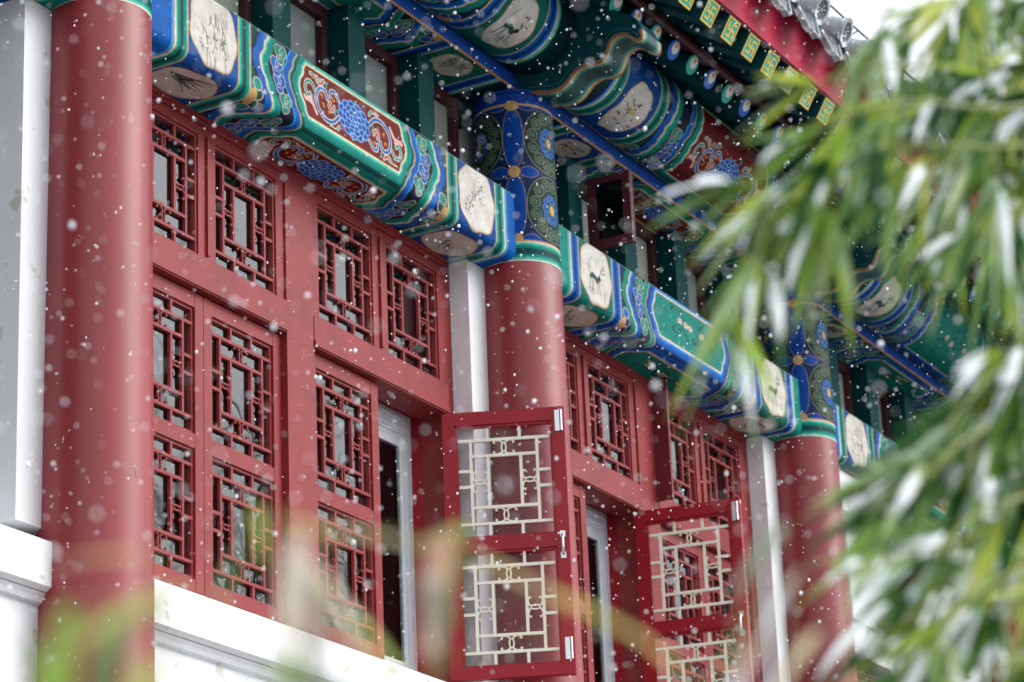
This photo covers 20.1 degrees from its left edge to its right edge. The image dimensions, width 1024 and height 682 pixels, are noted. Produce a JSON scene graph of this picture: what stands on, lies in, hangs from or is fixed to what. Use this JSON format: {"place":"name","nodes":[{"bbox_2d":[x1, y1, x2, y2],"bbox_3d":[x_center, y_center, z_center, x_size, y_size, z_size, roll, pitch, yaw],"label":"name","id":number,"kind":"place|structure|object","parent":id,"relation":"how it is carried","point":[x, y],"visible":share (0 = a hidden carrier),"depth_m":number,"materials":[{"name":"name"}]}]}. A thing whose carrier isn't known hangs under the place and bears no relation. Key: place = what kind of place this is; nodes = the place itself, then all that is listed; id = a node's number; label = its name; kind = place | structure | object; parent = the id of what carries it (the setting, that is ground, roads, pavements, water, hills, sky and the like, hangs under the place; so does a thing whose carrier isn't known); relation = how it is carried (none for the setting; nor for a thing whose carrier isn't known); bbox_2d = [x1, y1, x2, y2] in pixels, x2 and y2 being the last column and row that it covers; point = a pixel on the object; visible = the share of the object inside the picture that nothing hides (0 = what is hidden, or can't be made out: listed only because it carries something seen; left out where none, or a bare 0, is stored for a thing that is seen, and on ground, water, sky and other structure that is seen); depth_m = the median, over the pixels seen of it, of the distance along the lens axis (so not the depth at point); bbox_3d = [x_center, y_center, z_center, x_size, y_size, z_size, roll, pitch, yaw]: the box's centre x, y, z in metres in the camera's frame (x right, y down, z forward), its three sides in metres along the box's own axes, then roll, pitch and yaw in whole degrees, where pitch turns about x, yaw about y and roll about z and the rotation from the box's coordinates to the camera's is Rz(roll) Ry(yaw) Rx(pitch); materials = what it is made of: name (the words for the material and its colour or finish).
{"place":"outdoors","nodes":[
{"label":"outdoors","id":0,"kind":"place"},
{"bbox_2d":[0,0,1023,681],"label":"falling snow","id":1,"kind":"structure","parent":0,"point":[412,290],"depth_m":5.93,"materials":[{"name":"white snow"}]},
{"bbox_2d":[829,0,1020,140],"label":"sky","id":2,"kind":"structure","parent":0,"point":[864,15],"materials":[{"name":"white"}]},
{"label":"ground","id":3,"kind":"structure","parent":0,"visible":0},
{"bbox_2d":[0,579,45,681],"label":"white wall","id":4,"kind":"structure","parent":3,"relation":"on","point":[18,615],"depth_m":10.11,"materials":[{"name":"paint"}]},
{"bbox_2d":[0,524,51,592],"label":"window sill","id":5,"kind":"structure","parent":4,"relation":"on","point":[30,552],"depth_m":10.11,"materials":[{"name":"white paint"}]},
{"bbox_2d":[36,0,154,681],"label":"column","id":6,"kind":"structure","parent":3,"relation":"on","point":[123,506],"depth_m":10.55,"materials":[{"name":"paint"}]},
{"bbox_2d":[0,0,70,10],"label":"painted beam","id":7,"kind":"structure","parent":6,"relation":"attached to","point":[53,4],"depth_m":10.99,"materials":[{"name":"green paint"}]},
{"bbox_2d":[313,0,517,105],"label":"lintel","id":8,"kind":"structure","parent":6,"relation":"on","point":[442,55],"depth_m":13.56,"materials":[{"name":"paint"}]},
{"bbox_2d":[155,630,280,681],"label":"white wall","id":9,"kind":"structure","parent":3,"relation":"on","point":[207,664],"depth_m":11.03,"materials":[{"name":"paint"}]},
{"bbox_2d":[154,580,444,681],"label":"window sill","id":10,"kind":"structure","parent":9,"relation":"on","point":[182,617],"depth_m":11.25,"materials":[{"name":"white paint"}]},
{"bbox_2d":[152,85,576,681],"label":"lattice window","id":11,"kind":"structure","parent":10,"relation":"on","point":[294,397],"depth_m":12.34,"materials":[{"name":"paint"}]},
{"bbox_2d":[152,85,453,681],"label":"window frame","id":12,"kind":"structure","parent":11,"relation":"in","point":[296,264],"depth_m":12.43,"materials":[{"name":"paint"}]},
{"bbox_2d":[378,403,417,671],"bbox_3d":[-1.050,0.635,12.274,0.057,1.289,2.390,-13,-22,27],"label":"sliding window","id":13,"kind":"structure","parent":11,"relation":"attached to","point":[396,515],"depth_m":13.17,"materials":[{"name":"white metal"}]},
{"bbox_2d":[24,507,819,681],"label":"bamboo","id":14,"kind":"object","parent":3,"relation":"on","point":[304,581],"visible":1,"depth_m":1.79,"materials":[{"name":"green plant"}]},
{"bbox_2d":[473,89,583,681],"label":"column","id":15,"kind":"structure","parent":3,"relation":"on","point":[513,302],"depth_m":13.58,"materials":[{"name":"paint"}]},
{"bbox_2d":[152,0,515,268],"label":"painted beam","id":16,"kind":"structure","parent":15,"relation":"attached to","point":[232,41],"depth_m":12.45,"materials":[{"name":"paint"}]},
{"bbox_2d":[215,0,459,158],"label":"clerestory window","id":17,"kind":"structure","parent":16,"relation":"on","point":[416,101],"depth_m":13.12,"materials":[{"name":"green paint"}]},
{"bbox_2d":[457,0,661,129],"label":"beam head","id":18,"kind":"object","parent":15,"relation":"on","point":[616,29],"visible":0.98,"depth_m":13.96},
{"bbox_2d":[414,0,575,74],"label":"round purlin","id":19,"kind":"object","parent":18,"relation":"on","point":[501,46],"visible":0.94,"depth_m":13.71,"materials":[{"name":"paint"}]},
{"bbox_2d":[562,52,846,268],"bbox_3d":[0.999,-1.006,15.581,0.442,0.442,3.300,-13,-22,27],"label":"round purlin","id":20,"kind":"object","parent":18,"relation":"attached to","point":[694,131],"visible":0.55,"depth_m":15.01,"materials":[{"name":"paint"}]},
{"bbox_2d":[577,0,1023,345],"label":"tiled roof","id":21,"kind":"structure","parent":18,"relation":"on","point":[745,49],"depth_m":14.94,"materials":[{"name":"green paint"}]},
{"bbox_2d":[830,4,914,79],"bbox_3d":[3.664,-0.629,18.725,0.158,0.170,12.000,-13,-22,27],"label":"lightning wire","id":22,"kind":"object","parent":21,"relation":"attached to","point":[842,16],"visible":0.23,"depth_m":15.51,"materials":[{"name":"grey metal"}]},
{"bbox_2d":[552,107,796,296],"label":"lintel","id":23,"kind":"structure","parent":15,"relation":"on","point":[591,152],"depth_m":15.30,"materials":[{"name":"paint"}]},
{"bbox_2d":[559,224,801,441],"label":"painted beam","id":24,"kind":"structure","parent":15,"relation":"attached to","point":[638,300],"depth_m":15.07,"materials":[{"name":"paint"}]},
{"bbox_2d":[555,156,746,334],"bbox_3d":[0.795,-0.427,15.459,0.430,0.587,2.900,-13,-22,27],"label":"clerestory window","id":25,"kind":"structure","parent":24,"relation":"on","point":[612,191],"depth_m":15.20,"materials":[{"name":"green paint"}]},
{"bbox_2d":[758,289,857,681],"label":"column","id":26,"kind":"structure","parent":3,"relation":"on","point":[814,439],"depth_m":16.32,"materials":[{"name":"paint"}]},
{"bbox_2d":[746,209,918,314],"bbox_3d":[1.780,-0.504,16.898,1.175,0.567,0.203,-13,-22,27],"label":"beam head","id":27,"kind":"object","parent":26,"relation":"on","point":[862,272],"visible":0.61,"depth_m":16.66},
{"bbox_2d":[833,257,1010,393],"bbox_3d":[2.624,-0.088,18.303,0.442,0.442,3.300,-13,-22,27],"label":"round purlin","id":28,"kind":"object","parent":27,"relation":"on","point":[939,348],"visible":0.47,"depth_m":17.86,"materials":[{"name":"paint"}]},
{"bbox_2d":[824,302,960,424],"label":"lintel","id":29,"kind":"structure","parent":26,"relation":"on","point":[902,371],"depth_m":18.05,"materials":[{"name":"paint"}]},
{"bbox_2d":[833,403,977,547],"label":"painted beam","id":30,"kind":"structure","parent":26,"relation":"attached to","point":[852,445],"depth_m":17.16,"materials":[{"name":"paint"}]},
{"bbox_2d":[827,337,946,441],"bbox_3d":[2.304,0.518,18.241,0.165,0.587,2.900,-13,-22,27],"label":"clerestory window","id":31,"kind":"structure","parent":30,"relation":"on","point":[880,415],"depth_m":18.03,"materials":[{"name":"green paint"}]},
{"bbox_2d":[635,0,1023,448],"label":"bamboo","id":32,"kind":"object","parent":3,"relation":"on","point":[804,239],"visible":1,"depth_m":3.76,"materials":[{"name":"green plant"}]},
{"bbox_2d":[779,307,1023,681],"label":"bamboo","id":33,"kind":"object","parent":3,"relation":"on","point":[916,476],"visible":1,"depth_m":3.44,"materials":[{"name":"green plant"}]},
{"bbox_2d":[845,530,990,681],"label":"white wall","id":34,"kind":"structure","parent":3,"relation":"on","point":[857,605],"depth_m":17.33,"materials":[{"name":"paint"}]},
{"bbox_2d":[857,670,873,681],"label":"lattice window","id":35,"kind":"structure","parent":34,"relation":"attached to","point":[869,677],"depth_m":17.27,"materials":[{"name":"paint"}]},
{"bbox_2d":[857,670,873,681],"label":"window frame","id":36,"kind":"structure","parent":35,"relation":"in","point":[870,677],"depth_m":17.27,"materials":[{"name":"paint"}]},
{"bbox_2d":[839,469,997,601],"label":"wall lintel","id":37,"kind":"structure","parent":34,"relation":"on","point":[845,477],"depth_m":17.11,"materials":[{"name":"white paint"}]},
{"bbox_2d":[989,433,1023,681],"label":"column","id":38,"kind":"structure","parent":3,"relation":"on","point":[1012,627],"depth_m":18.98,"materials":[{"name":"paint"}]},
{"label":"interior wall","id":39,"kind":"structure","parent":0,"visible":0},
{"bbox_2d":[0,0,51,535],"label":"pilaster","id":40,"kind":"object","parent":39,"relation":"attached to","point":[22,307],"visible":0.25,"depth_m":10.62,"materials":[{"name":"white paint"}]},
{"bbox_2d":[449,126,498,681],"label":"pilaster","id":41,"kind":"object","parent":39,"relation":"attached to","point":[471,355],"visible":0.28,"depth_m":13.45,"materials":[{"name":"white paint"}]},
{"bbox_2d":[746,317,790,681],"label":"pilaster","id":42,"kind":"object","parent":39,"relation":"attached to","point":[765,508],"visible":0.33,"depth_m":16.20,"materials":[{"name":"white paint"}]},
{"bbox_3d":[0.856,4.386,13.799,0.280,4.329,3.100,-13,-22,27],"label":"white wall","id":43,"kind":"object","parent":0,"visible":0},
{"bbox_3d":[0.775,2.224,14.577,0.315,0.264,2.920,-13,-22,27],"label":"window sill","id":44,"kind":"object","parent":43,"relation":"on","visible":0},
{"bbox_2d":[564,329,762,681],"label":"lattice window","id":45,"kind":"structure","parent":44,"relation":"on","point":[685,544],"depth_m":14.96,"materials":[{"name":"paint"}]},
{"bbox_2d":[586,505,614,681],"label":"sliding window","id":46,"kind":"structure","parent":45,"relation":"attached to","point":[599,579],"depth_m":14.87,"materials":[{"name":"white metal"}]},
{"bbox_2d":[564,329,762,681],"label":"window frame","id":47,"kind":"structure","parent":45,"relation":"in","point":[611,492],"depth_m":15.02,"materials":[{"name":"paint"}]}
]}

